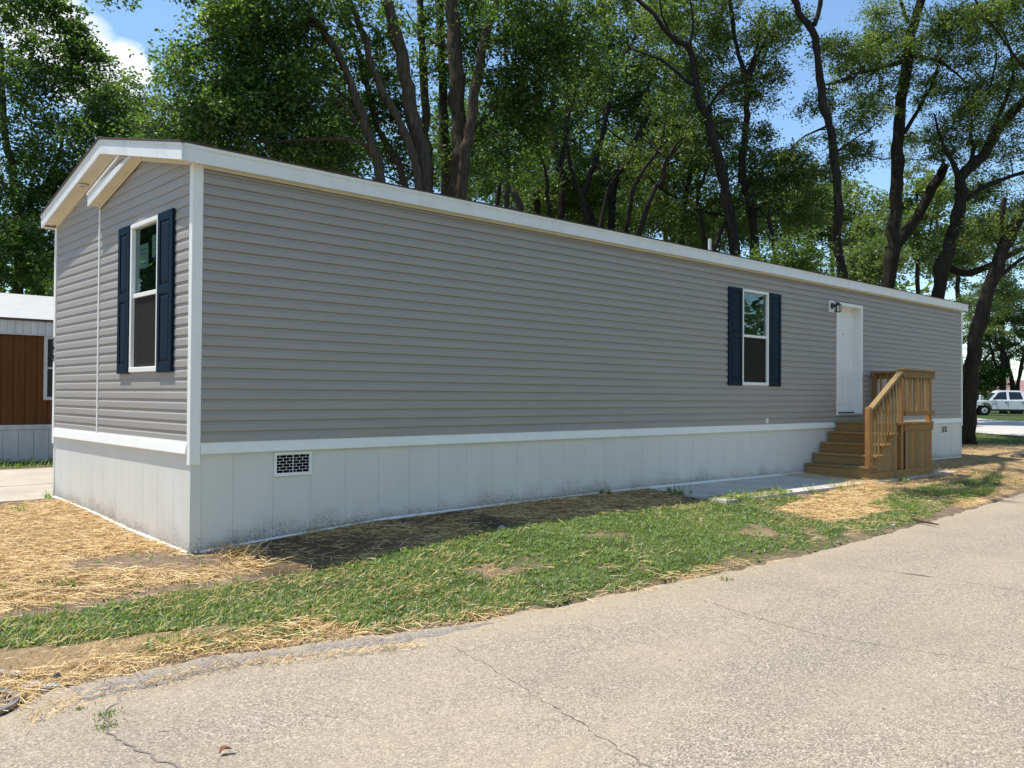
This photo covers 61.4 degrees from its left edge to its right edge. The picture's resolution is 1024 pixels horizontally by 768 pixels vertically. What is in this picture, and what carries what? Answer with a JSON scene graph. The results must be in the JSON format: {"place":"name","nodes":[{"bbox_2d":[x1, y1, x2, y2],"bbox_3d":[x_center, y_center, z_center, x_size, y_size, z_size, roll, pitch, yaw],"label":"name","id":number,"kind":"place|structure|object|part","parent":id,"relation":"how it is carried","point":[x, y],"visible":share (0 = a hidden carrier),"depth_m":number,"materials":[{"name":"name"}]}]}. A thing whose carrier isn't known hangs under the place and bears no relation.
{"place":"outdoors","nodes":[
{"label":"outdoors","id":0,"kind":"place"},
{"bbox_2d":[0,467,52,486],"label":"driveway","id":1,"kind":"structure","parent":0,"point":[22,477],"depth_m":13.54,"materials":[{"name":"beige concrete"}]},
{"bbox_2d":[0,455,52,468],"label":"grass","id":2,"kind":"structure","parent":0,"point":[18,465],"depth_m":15.64,"materials":[{"name":"green plant"}]},
{"bbox_2d":[0,484,54,502],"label":"driveway","id":3,"kind":"structure","parent":0,"point":[16,493],"depth_m":11.53,"materials":[{"name":"beige concrete"}]},
{"bbox_2d":[43,491,51,497],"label":"weed","id":4,"kind":"object","parent":3,"relation":"on","point":[47,495],"visible":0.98,"depth_m":10.98,"materials":[{"name":"green plant"}]},
{"bbox_2d":[0,492,1023,767],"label":"road","id":5,"kind":"structure","parent":0,"point":[900,648],"depth_m":4.91,"materials":[{"name":"grey asphalt"}]},
{"bbox_2d":[88,719,127,734],"bbox_3d":[-2.027,1.698,4.303,0.188,0.015,0.196,0,-1,37],"label":"weed","id":6,"kind":"object","parent":5,"relation":"on","point":[104,726],"visible":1,"depth_m":4.28,"materials":[{"name":"green plant"}]},
{"bbox_2d":[85,707,132,721],"bbox_3d":[-2.079,1.698,4.441,0.240,0.017,0.208,1,-1,-27],"label":"weed","id":7,"kind":"object","parent":5,"relation":"on","point":[108,712],"visible":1,"depth_m":4.45,"materials":[{"name":"green plant"}]},
{"bbox_2d":[219,746,235,753],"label":"dead leaf","id":8,"kind":"object","parent":5,"relation":"on","point":[222,748],"visible":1,"depth_m":3.97,"materials":[{"name":"brown plant"}]},
{"bbox_2d":[911,518,938,524],"bbox_3d":[5.327,1.778,11.132,0.034,0.039,0.475,1,-1,-14],"label":"dead stick","id":9,"kind":"object","parent":5,"relation":"on","point":[922,521],"visible":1,"depth_m":11.13,"materials":[{"name":"brown wood"}]},
{"bbox_2d":[0,411,1023,703],"bbox_3d":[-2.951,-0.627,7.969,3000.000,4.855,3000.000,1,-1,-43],"label":"ground","id":10,"kind":"structure","parent":0,"point":[272,547],"depth_m":7.96,"materials":[{"name":"soil"}]},
{"bbox_2d":[0,688,19,715],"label":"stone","id":11,"kind":"object","parent":10,"relation":"on","point":[12,702],"visible":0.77,"depth_m":4.55,"materials":[{"name":"stone"}]},
{"bbox_2d":[10,670,21,676],"bbox_3d":[-2.877,1.677,5.012,0.075,0.030,0.055,0,-1,10],"label":"stone","id":12,"kind":"object","parent":10,"relation":"on","point":[11,672],"visible":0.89,"depth_m":4.99,"materials":[{"name":"grey stone"}]},
{"bbox_2d":[6,503,27,510],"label":"weed","id":13,"kind":"object","parent":10,"relation":"on","point":[18,507],"visible":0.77,"depth_m":9.96,"materials":[{"name":"green plant"}]},
{"bbox_2d":[0,293,53,462],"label":"mobile home","id":14,"kind":"object","parent":10,"relation":"on","point":[26,354],"visible":0.1,"depth_m":16.48,"materials":[{"name":"brown metal"}]},
{"bbox_2d":[43,336,52,399],"bbox_3d":[-8.609,-0.301,17.023,1.145,1.235,0.029,1,-1,-43],"label":"window","id":15,"kind":"structure","parent":14,"relation":"in","point":[48,340],"depth_m":16.69,"materials":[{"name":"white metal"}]},
{"bbox_2d":[21,681,43,687],"bbox_3d":[-2.697,1.687,4.851,0.121,0.025,0.062,1,-1,-43],"label":"stone","id":16,"kind":"object","parent":10,"relation":"on","point":[30,683],"visible":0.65,"depth_m":4.84,"materials":[{"name":"grey stone"}]},
{"bbox_2d":[40,683,60,689],"bbox_3d":[-2.598,1.693,4.840,0.124,0.023,0.056,1,-1,-43],"label":"stone","id":17,"kind":"object","parent":10,"relation":"on","point":[54,684],"visible":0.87,"depth_m":4.83,"materials":[{"name":"grey stone"}]},
{"bbox_2d":[50,672,60,679],"bbox_3d":[-2.628,1.684,4.973,0.047,0.039,0.054,0,-1,27],"label":"stone","id":18,"kind":"object","parent":10,"relation":"on","point":[57,674],"visible":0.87,"depth_m":4.96,"materials":[{"name":"grey stone"}]},
{"bbox_2d":[48,598,66,608],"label":"weed","id":19,"kind":"object","parent":10,"relation":"on","point":[57,605],"visible":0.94,"depth_m":6.39,"materials":[{"name":"green plant"}]},
{"bbox_2d":[60,575,82,587],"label":"weed","id":20,"kind":"object","parent":10,"relation":"on","point":[73,585],"visible":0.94,"depth_m":6.82,"materials":[{"name":"green plant"}]},
{"bbox_2d":[0,0,155,296],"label":"maple tree","id":21,"kind":"object","parent":10,"relation":"on","point":[21,233],"visible":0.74,"depth_m":24.31,"materials":[{"name":"green plant"}]},
{"bbox_2d":[68,62,225,143],"bbox_3d":[-15.009,-5.815,36.091,6.500,15.203,6.262,0,-1,6],"label":"ash tree","id":22,"kind":"object","parent":10,"relation":"on","point":[153,104],"visible":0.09,"depth_m":35.06,"materials":[{"name":"green plant"}]},
{"bbox_2d":[204,535,278,562],"bbox_3d":[-2.564,1.503,7.879,0.700,0.193,0.792,0,-1,5],"label":"straw","id":23,"kind":"object","parent":10,"relation":"on","point":[238,547],"visible":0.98,"depth_m":7.93,"materials":[{"name":"beige plant"}]},
{"bbox_2d":[81,0,494,191],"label":"silver maple","id":24,"kind":"object","parent":10,"relation":"on","point":[210,108],"visible":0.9,"depth_m":18.98,"materials":[{"name":"grey plant"}]},
{"bbox_2d":[261,65,397,173],"bbox_3d":[-7.338,-5.330,34.000,5.753,14.354,5.673,0,-1,33],"label":"backing tree","id":25,"kind":"object","parent":10,"relation":"on","point":[337,120],"visible":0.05,"depth_m":33.63,"materials":[{"name":"green plant"}]},
{"bbox_2d":[0,487,914,726],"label":"straw","id":26,"kind":"object","parent":10,"relation":"on","point":[251,661],"visible":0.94,"depth_m":6.07,"materials":[{"name":"beige plant"}]},
{"bbox_2d":[401,63,522,199],"bbox_3d":[-2.063,-6.696,40.240,6.167,17.338,5.844,0,-1,23],"label":"backing tree","id":27,"kind":"object","parent":10,"relation":"on","point":[432,126],"visible":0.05,"depth_m":39.92,"materials":[{"name":"green plant"}]},
{"bbox_2d":[466,81,533,205],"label":"sapling","id":28,"kind":"object","parent":10,"relation":"on","point":[497,200],"visible":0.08,"depth_m":26.97,"materials":[{"name":"green plant"}]},
{"bbox_2d":[39,136,968,554],"bbox_3d":[2.501,-0.440,15.922,19.180,4.416,4.642,1,-1,-43],"label":"mobile home","id":29,"kind":"object","parent":10,"relation":"on","point":[247,348],"visible":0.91,"depth_m":9.93,"materials":[{"name":"plastic"}]},
{"bbox_2d":[128,215,157,372],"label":"window","id":30,"kind":"structure","parent":29,"relation":"in","point":[143,237],"depth_m":8.99,"materials":[{"name":"white plastic"}]},
{"bbox_2d":[743,289,768,385],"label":"window","id":31,"kind":"structure","parent":29,"relation":"in","point":[755,303],"depth_m":14.68,"materials":[{"name":"white plastic"}]},
{"bbox_2d":[838,307,853,412],"bbox_3d":[6.475,-0.481,16.933,1.025,2.109,0.050,1,-1,-43],"label":"door","id":32,"kind":"structure","parent":29,"relation":"in","point":[845,318],"depth_m":17.01,"materials":[{"name":"paint"}]},
{"bbox_2d":[449,91,565,210],"bbox_3d":[-0.191,-4.172,30.695,4.404,12.093,6.233,0,-1,-5],"label":"mulberry tree","id":33,"kind":"object","parent":10,"relation":"on","point":[506,197],"visible":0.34,"depth_m":30.40,"materials":[{"name":"green plant"}]},
{"bbox_2d":[0,443,1023,710],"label":"straw","id":34,"kind":"object","parent":10,"relation":"on","point":[120,547],"visible":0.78,"depth_m":8.25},
{"bbox_2d":[1010,451,1023,457],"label":"rock","id":35,"kind":"object","parent":34,"relation":"on","point":[1020,454],"visible":0.81,"depth_m":21.08,"materials":[{"name":"stone"}]},
{"bbox_2d":[0,431,1023,704],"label":"grass","id":36,"kind":"structure","parent":10,"relation":"on","point":[560,563],"depth_m":7.69,"materials":[{"name":"green plant"}]},
{"bbox_2d":[0,233,1023,369],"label":"distant woods","id":37,"kind":"object","parent":10,"relation":"on","point":[924,290],"depth_m":82.93,"materials":[{"name":"green plant"}]},
{"bbox_2d":[404,0,642,198],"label":"silver maple","id":38,"kind":"object","parent":10,"relation":"on","point":[506,98],"visible":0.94,"depth_m":21.59,"materials":[{"name":"grey plant"}]},
{"bbox_2d":[473,86,586,205],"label":"backing tree","id":39,"kind":"object","parent":10,"relation":"on","point":[514,171],"visible":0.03,"depth_m":45.68,"materials":[{"name":"green plant"}]},
{"bbox_2d":[482,170,578,220],"bbox_3d":[1.252,-3.956,38.921,5.839,11.832,5.171,1,-1,-43],"label":"box elder","id":40,"kind":"object","parent":10,"relation":"on","point":[513,205],"visible":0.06,"depth_m":38.07,"materials":[{"name":"green plant"}]},
{"bbox_2d":[512,61,571,216],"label":"sapling","id":41,"kind":"object","parent":10,"relation":"on","point":[548,202],"visible":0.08,"depth_m":26.96,"materials":[{"name":"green plant"}]},
{"bbox_2d":[497,0,634,222],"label":"locust tree","id":42,"kind":"object","parent":10,"relation":"on","point":[559,201],"visible":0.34,"depth_m":32.73,"materials":[{"name":"green plant"}]},
{"bbox_2d":[551,60,608,224],"bbox_3d":[2.170,-4.224,26.980,2.166,12.141,1.913,1,-1,-43],"label":"sapling","id":43,"kind":"object","parent":10,"relation":"on","point":[581,198],"visible":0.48,"depth_m":26.97,"materials":[{"name":"green plant"}]},
{"bbox_2d":[531,86,636,214],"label":"backing tree","id":44,"kind":"object","parent":10,"relation":"on","point":[594,134],"visible":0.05,"depth_m":43.96,"materials":[{"name":"green plant"}]},
{"bbox_2d":[579,40,631,174],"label":"backing tree","id":45,"kind":"object","parent":10,"relation":"on","point":[603,96],"visible":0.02,"depth_m":47.36,"materials":[{"name":"green plant"}]},
{"bbox_2d":[600,486,612,493],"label":"weed","id":46,"kind":"object","parent":10,"relation":"on","point":[603,491],"visible":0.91,"depth_m":11.76,"materials":[{"name":"green plant"}]},
{"bbox_2d":[576,180,672,236],"bbox_3d":[5.248,-3.701,39.869,5.614,11.402,5.666,1,-1,-43],"label":"box elder","id":47,"kind":"object","parent":10,"relation":"on","point":[618,225],"visible":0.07,"depth_m":39.17,"materials":[{"name":"green plant"}]},
{"bbox_2d":[584,136,665,227],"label":"sapling","id":48,"kind":"object","parent":10,"relation":"on","point":[625,154],"visible":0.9,"depth_m":28.05,"materials":[{"name":"green plant"}]},
{"bbox_2d":[546,0,714,233],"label":"elm tree","id":49,"kind":"object","parent":10,"relation":"on","point":[627,116],"visible":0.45,"depth_m":32.65,"materials":[{"name":"green plant"}]},
{"bbox_2d":[592,102,698,236],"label":"backing tree","id":50,"kind":"object","parent":10,"relation":"on","point":[636,146],"visible":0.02,"depth_m":47.85,"materials":[{"name":"green plant"}]},
{"bbox_2d":[624,89,695,232],"bbox_3d":[4.362,-3.720,27.329,3.206,11.106,2.203,1,-1,-43],"label":"sapling","id":51,"kind":"object","parent":10,"relation":"on","point":[633,190],"visible":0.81,"depth_m":26.98,"materials":[{"name":"green plant"}]},
{"bbox_2d":[617,51,723,240],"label":"backing tree","id":52,"kind":"object","parent":10,"relation":"on","point":[667,93],"visible":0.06,"depth_m":45.43,"materials":[{"name":"green plant"}]},
{"bbox_2d":[635,112,713,235],"bbox_3d":[4.433,-3.299,26.354,4.619,10.282,2.746,1,-1,-26],"label":"sapling","id":53,"kind":"object","parent":10,"relation":"on","point":[685,136],"visible":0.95,"depth_m":26.49,"materials":[{"name":"green plant"}]},
{"bbox_2d":[665,482,692,496],"bbox_3d":[2.367,1.456,12.132,0.414,0.240,0.340,1,-1,-25],"label":"weed","id":54,"kind":"object","parent":10,"relation":"on","point":[674,490],"visible":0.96,"depth_m":12.14,"materials":[{"name":"green plant"}]},
{"bbox_2d":[606,0,779,255],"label":"locust tree","id":55,"kind":"object","parent":10,"relation":"on","point":[714,32],"visible":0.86,"depth_m":28.62,"materials":[{"name":"green plant"}]},
{"bbox_2d":[637,112,748,244],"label":"backing tree","id":56,"kind":"object","parent":10,"relation":"on","point":[693,177],"visible":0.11,"depth_m":44.28,"materials":[{"name":"green plant"}]},
{"bbox_2d":[667,83,748,248],"bbox_3d":[6.416,-3.869,28.264,2.111,11.517,3.255,1,-1,-9],"label":"sapling","id":57,"kind":"object","parent":10,"relation":"on","point":[701,221],"visible":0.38,"depth_m":27.95,"materials":[{"name":"green plant"}]},
{"bbox_2d":[647,196,774,255],"bbox_3d":[8.896,-3.355,39.952,5.728,10.777,5.239,1,-1,-43],"label":"box elder","id":58,"kind":"object","parent":10,"relation":"on","point":[685,242],"visible":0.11,"depth_m":39.35,"materials":[{"name":"green plant"}]},
{"bbox_2d":[724,483,765,505],"bbox_3d":[3.195,1.507,11.773,0.626,0.311,0.461,0,-1,14],"label":"weed","id":59,"kind":"object","parent":10,"relation":"on","point":[737,496],"visible":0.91,"depth_m":11.82,"materials":[{"name":"green plant"}]},
{"bbox_2d":[718,175,796,257],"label":"backing tree","id":60,"kind":"object","parent":10,"relation":"on","point":[760,218],"visible":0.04,"depth_m":46.40,"materials":[{"name":"green plant"}]},
{"bbox_2d":[712,165,808,250],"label":"sapling","id":61,"kind":"object","parent":10,"relation":"on","point":[721,230],"visible":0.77,"depth_m":26.98,"materials":[{"name":"green plant"}]},
{"bbox_2d":[678,0,862,259],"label":"locust tree","id":62,"kind":"object","parent":10,"relation":"on","point":[764,30],"visible":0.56,"depth_m":28.23,"materials":[{"name":"green plant"}]},
{"bbox_2d":[755,483,790,501],"bbox_3d":[3.619,1.528,12.210,0.530,0.280,0.555,1,-1,-8],"label":"weed","id":63,"kind":"object","parent":10,"relation":"on","point":[773,495],"visible":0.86,"depth_m":12.12,"materials":[{"name":"green plant"}]},
{"bbox_2d":[738,179,812,259],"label":"sapling","id":64,"kind":"object","parent":10,"relation":"on","point":[771,208],"visible":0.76,"depth_m":26.99,"materials":[{"name":"green plant"}]},
{"bbox_2d":[735,225,853,275],"bbox_3d":[7.898,-1.280,25.321,3.670,6.262,4.526,0,-1,7],"label":"elderberry shrub","id":65,"kind":"object","parent":10,"relation":"on","point":[806,261],"visible":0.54,"depth_m":24.52,"materials":[{"name":"green plant"}]},
{"bbox_2d":[649,469,957,504],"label":"entry slab","id":66,"kind":"structure","parent":10,"relation":"on","point":[702,490],"depth_m":13.43,"materials":[{"name":"concrete"}]},
{"bbox_2d":[805,368,936,479],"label":"wooden stairs","id":67,"kind":"structure","parent":66,"relation":"on","point":[887,446],"depth_m":15.68,"materials":[{"name":"brown wood"}]},
{"bbox_2d":[800,481,826,494],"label":"weed","id":68,"kind":"object","parent":10,"relation":"on","point":[812,491],"visible":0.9,"depth_m":13.04,"materials":[{"name":"green plant"}]},
{"bbox_2d":[760,159,867,249],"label":"box elder","id":69,"kind":"object","parent":10,"relation":"on","point":[848,197],"visible":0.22,"depth_m":43.15,"materials":[{"name":"green plant"}]},
{"bbox_2d":[754,0,901,278],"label":"cottonwood tree","id":70,"kind":"object","parent":10,"relation":"on","point":[787,156],"visible":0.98,"depth_m":26.68,"materials":[{"name":"green plant"}]},
{"bbox_2d":[783,173,879,275],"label":"backing tree","id":71,"kind":"object","parent":10,"relation":"on","point":[861,192],"visible":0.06,"depth_m":48.73,"materials":[{"name":"green plant"}]},
{"bbox_2d":[815,478,864,492],"bbox_3d":[5.172,1.587,13.666,0.772,0.244,0.692,0,-1,23],"label":"weed","id":72,"kind":"object","parent":10,"relation":"on","point":[841,486],"visible":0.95,"depth_m":13.65,"materials":[{"name":"green plant"}]},
{"bbox_2d":[820,185,919,288],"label":"box elder","id":73,"kind":"object","parent":10,"relation":"on","point":[863,223],"visible":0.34,"depth_m":41.18,"materials":[{"name":"green plant"}]},
{"bbox_2d":[822,232,920,285],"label":"willow tree","id":74,"kind":"object","parent":10,"relation":"on","point":[867,264],"visible":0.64,"depth_m":34.69,"materials":[{"name":"green plant"}]},
{"bbox_2d":[894,470,909,481],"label":"weed","id":75,"kind":"object","parent":10,"relation":"on","point":[905,478],"visible":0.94,"depth_m":15.25,"materials":[{"name":"green plant"}]},
{"bbox_2d":[868,160,955,293],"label":"box elder","id":76,"kind":"object","parent":10,"relation":"on","point":[910,204],"visible":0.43,"depth_m":43.36,"materials":[{"name":"green plant"}]},
{"bbox_2d":[826,0,1021,288],"bbox_3d":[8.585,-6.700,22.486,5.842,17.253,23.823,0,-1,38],"label":"honey locust","id":77,"kind":"object","parent":10,"relation":"on","point":[910,46],"visible":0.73,"depth_m":28.79,"materials":[{"name":"green plant"}]},
{"bbox_2d":[879,172,998,283],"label":"backing tree","id":78,"kind":"object","parent":10,"relation":"on","point":[966,214],"visible":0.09,"depth_m":49.41,"materials":[{"name":"green plant"}]},
{"bbox_2d":[906,215,994,382],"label":"ash tree","id":79,"kind":"object","parent":10,"relation":"on","point":[962,263],"visible":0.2,"depth_m":45.78,"materials":[{"name":"green plant"}]},
{"bbox_2d":[904,0,1023,298],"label":"honey locust","id":80,"kind":"object","parent":10,"relation":"on","point":[974,103],"visible":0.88,"depth_m":27.89,"materials":[{"name":"green plant"}]},
{"bbox_2d":[949,0,1023,444],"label":"cottonwood tree","id":81,"kind":"object","parent":10,"relation":"on","point":[1010,232],"visible":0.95,"depth_m":25.82,"materials":[{"name":"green plant"}]},
{"bbox_2d":[949,279,1023,413],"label":"cottonwood tree","id":82,"kind":"object","parent":10,"relation":"on","point":[993,335],"visible":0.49,"depth_m":73.80,"materials":[{"name":"green plant"}]},
{"bbox_2d":[972,468,1006,478],"bbox_3d":[9.299,1.720,16.660,0.789,0.225,0.645,0,-1,11],"label":"weed","id":83,"kind":"object","parent":10,"relation":"on","point":[990,473],"visible":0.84,"depth_m":16.64,"materials":[{"name":"green plant"}]},
{"bbox_2d":[963,351,1018,404],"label":"hedge tree","id":84,"kind":"object","parent":10,"relation":"on","point":[989,373],"visible":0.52,"depth_m":73.52,"materials":[{"name":"green plant"}]},
{"bbox_2d":[968,205,1023,413],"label":"backing tree","id":85,"kind":"object","parent":10,"relation":"on","point":[1003,360],"visible":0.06,"depth_m":73.77,"materials":[{"name":"green plant"}]},
{"bbox_2d":[977,380,1023,404],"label":"building","id":86,"kind":"structure","parent":10,"relation":"on","point":[1021,386],"depth_m":107.60,"materials":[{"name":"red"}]},
{"bbox_2d":[977,390,1023,414],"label":"white suv","id":87,"kind":"object","parent":10,"relation":"on","point":[994,401],"visible":0.67,"depth_m":64.71,"materials":[{"name":"white paint"}]},
{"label":"side window","id":88,"kind":"part","parent":87,"relation":"part of","materials":[{"name":"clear glass"}]},
{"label":"side window","id":89,"kind":"part","parent":87,"relation":"part of","materials":[{"name":"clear glass"}]},
{"bbox_2d":[0,0,1023,379],"label":"sky","id":90,"kind":"structure","parent":0,"point":[122,30],"materials":[{"name":"blue"}]},
{"bbox_2d":[976,418,1023,435],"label":"street","id":91,"kind":"structure","parent":0,"point":[1004,427],"depth_m":39.29,"materials":[{"name":"grey concrete"}]}
]}

